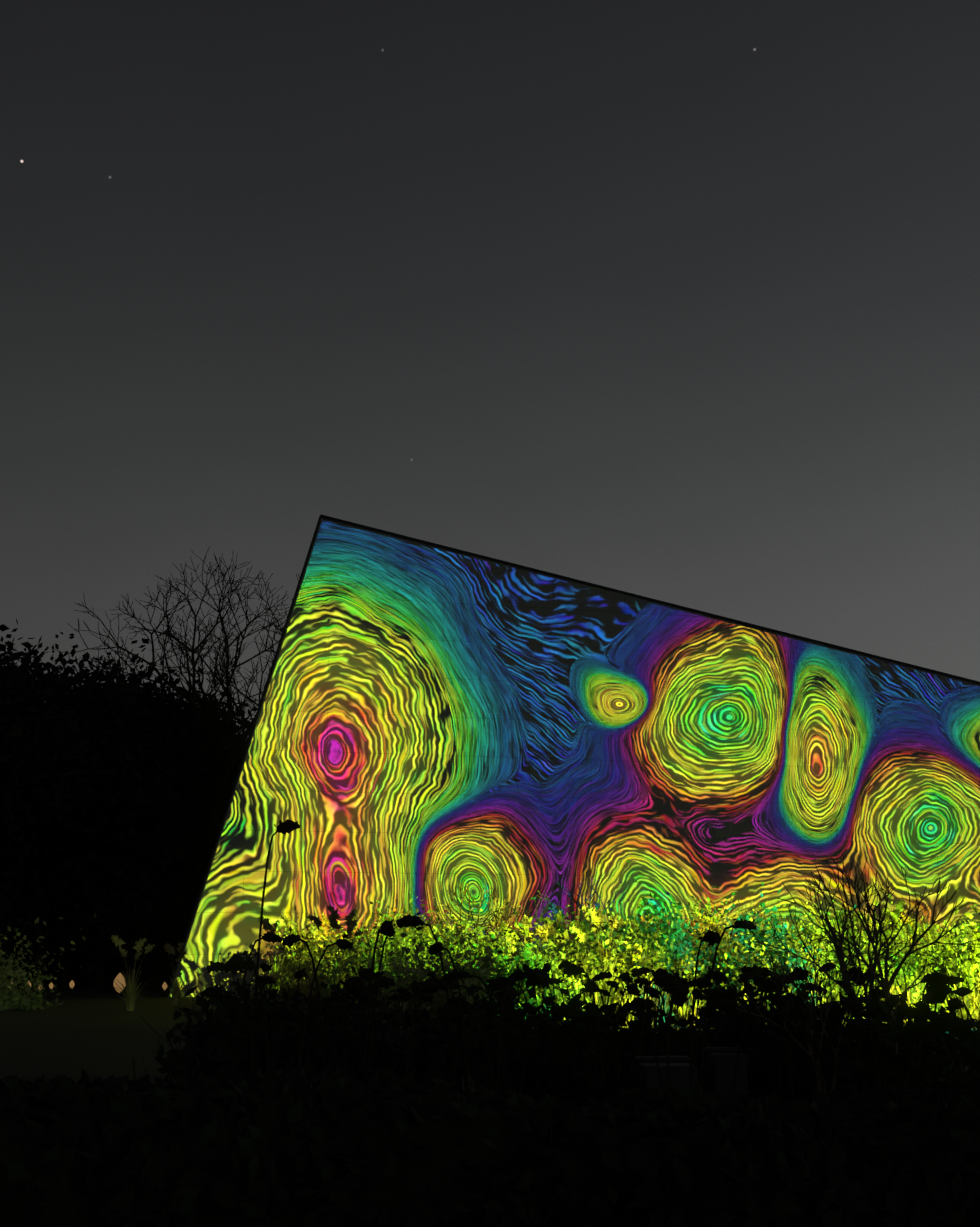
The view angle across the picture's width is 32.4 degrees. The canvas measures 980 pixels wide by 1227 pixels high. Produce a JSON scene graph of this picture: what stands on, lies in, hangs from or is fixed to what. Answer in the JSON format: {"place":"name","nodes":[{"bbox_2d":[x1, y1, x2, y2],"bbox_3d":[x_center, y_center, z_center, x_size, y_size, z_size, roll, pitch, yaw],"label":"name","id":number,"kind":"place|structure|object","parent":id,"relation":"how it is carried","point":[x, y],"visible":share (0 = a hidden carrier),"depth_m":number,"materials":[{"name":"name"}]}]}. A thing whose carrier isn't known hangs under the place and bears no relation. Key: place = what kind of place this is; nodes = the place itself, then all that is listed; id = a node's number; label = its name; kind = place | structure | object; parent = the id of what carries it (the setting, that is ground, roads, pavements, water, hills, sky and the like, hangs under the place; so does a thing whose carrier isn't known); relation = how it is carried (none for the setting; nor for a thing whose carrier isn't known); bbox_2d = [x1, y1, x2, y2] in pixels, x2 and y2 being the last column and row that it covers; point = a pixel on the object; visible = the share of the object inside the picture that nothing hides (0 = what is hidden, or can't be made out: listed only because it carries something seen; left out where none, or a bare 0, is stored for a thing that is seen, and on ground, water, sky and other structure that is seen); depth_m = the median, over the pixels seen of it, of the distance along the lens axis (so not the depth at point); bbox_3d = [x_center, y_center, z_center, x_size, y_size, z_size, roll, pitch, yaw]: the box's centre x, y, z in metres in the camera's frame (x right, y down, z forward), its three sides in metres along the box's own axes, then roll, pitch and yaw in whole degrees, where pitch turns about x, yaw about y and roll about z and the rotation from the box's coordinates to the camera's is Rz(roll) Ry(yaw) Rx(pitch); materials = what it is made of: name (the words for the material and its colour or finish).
{"place":"outdoors","nodes":[
{"label":"outdoors","id":0,"kind":"place"},
{"bbox_2d":[106,935,197,1010],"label":"leafy plants","id":1,"kind":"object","parent":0,"point":[132,997],"depth_m":55.40,"materials":[{"name":"plant"}]},
{"bbox_2d":[0,981,978,1090],"bbox_3d":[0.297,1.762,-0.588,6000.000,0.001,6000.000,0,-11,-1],"label":"ground","id":2,"kind":"structure","parent":0,"point":[105,1034],"depth_m":39.56,"materials":[{"name":"green plant"}]},
{"bbox_2d":[0,914,96,1010],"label":"bushes","id":3,"kind":"object","parent":2,"relation":"on","point":[15,999],"visible":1,"depth_m":56.21,"materials":[{"name":"green plant"}]},
{"bbox_2d":[9,973,166,992],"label":"lanterns","id":4,"kind":"object","parent":2,"relation":"on","point":[119,978],"visible":0.67,"depth_m":79.90,"materials":[{"name":"beige"}]},
{"bbox_2d":[0,619,255,988],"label":"forest trees","id":5,"kind":"object","parent":2,"relation":"on","point":[125,859],"visible":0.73,"depth_m":89.57,"materials":[{"name":"green plant"}]},
{"bbox_2d":[48,546,299,867],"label":"bare tree","id":6,"kind":"object","parent":2,"relation":"on","point":[227,691],"visible":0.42,"depth_m":95.97,"materials":[{"name":"brown plant"}]},
{"bbox_2d":[133,1010,967,1100],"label":"grass","id":7,"kind":"structure","parent":2,"relation":"on","point":[598,1092],"depth_m":9.00,"materials":[{"name":"plant"}]},
{"bbox_2d":[141,819,979,1102],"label":"flowering plants","id":8,"kind":"object","parent":2,"relation":"on","point":[663,979],"visible":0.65,"depth_m":13.62,"materials":[{"name":"plant"}]},
{"bbox_2d":[147,950,979,1108],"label":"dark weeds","id":9,"kind":"object","parent":2,"relation":"on","point":[206,1049],"visible":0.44,"depth_m":15.40,"materials":[{"name":"green plant"}]},
{"bbox_2d":[168,518,979,996],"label":"projection screen","id":10,"kind":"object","parent":2,"relation":"on","point":[434,724],"depth_m":79.41,"materials":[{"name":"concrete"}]},
{"bbox_2d":[165,514,979,996],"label":"screen frame","id":11,"kind":"object","parent":10,"relation":"attached to","point":[507,564],"visible":0.7,"depth_m":79.51,"materials":[{"name":"grey metal"}]},
{"bbox_2d":[265,859,979,1022],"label":"meadow shrubs","id":12,"kind":"object","parent":2,"relation":"on","point":[404,955],"visible":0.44,"depth_m":49.58,"materials":[{"name":"green plant"}]},
{"bbox_2d":[635,1056,696,1092],"bbox_3d":[1.395,4.030,13.264,0.432,1.029,0.660,0,-11,-1],"label":"plant pot","id":13,"kind":"object","parent":2,"relation":"on","point":[648,1076],"visible":0.21,"depth_m":13.03,"materials":[{"name":"grey paint"}]},
{"bbox_2d":[370,862,978,964],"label":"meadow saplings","id":14,"kind":"object","parent":2,"relation":"on","point":[507,908],"visible":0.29,"depth_m":57.90,"materials":[{"name":"plant"}]},
{"bbox_2d":[705,1047,747,1094],"bbox_3d":[1.999,4.200,14.173,0.302,1.054,0.462,0,-11,-1],"label":"plant pot","id":15,"kind":"object","parent":2,"relation":"on","point":[722,1060],"visible":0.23,"depth_m":14.03,"materials":[{"name":"grey paint"}]},
{"bbox_2d":[717,854,979,1094],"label":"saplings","id":16,"kind":"object","parent":2,"relation":"on","point":[884,984],"visible":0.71,"depth_m":15.74,"materials":[{"name":"brown plant"}]},
{"bbox_2d":[0,0,979,737],"label":"sky","id":17,"kind":"structure","parent":0,"point":[677,302],"materials":[{"name":"grey"}]},
{"bbox_2d":[249,899,979,1012],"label":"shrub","id":18,"kind":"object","parent":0,"point":[590,916],"depth_m":55.12,"materials":[{"name":"plant"}]},
{"bbox_2d":[253,959,979,1027],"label":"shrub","id":19,"kind":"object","parent":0,"point":[896,991],"depth_m":46.10,"materials":[{"name":"plant"}]}
]}

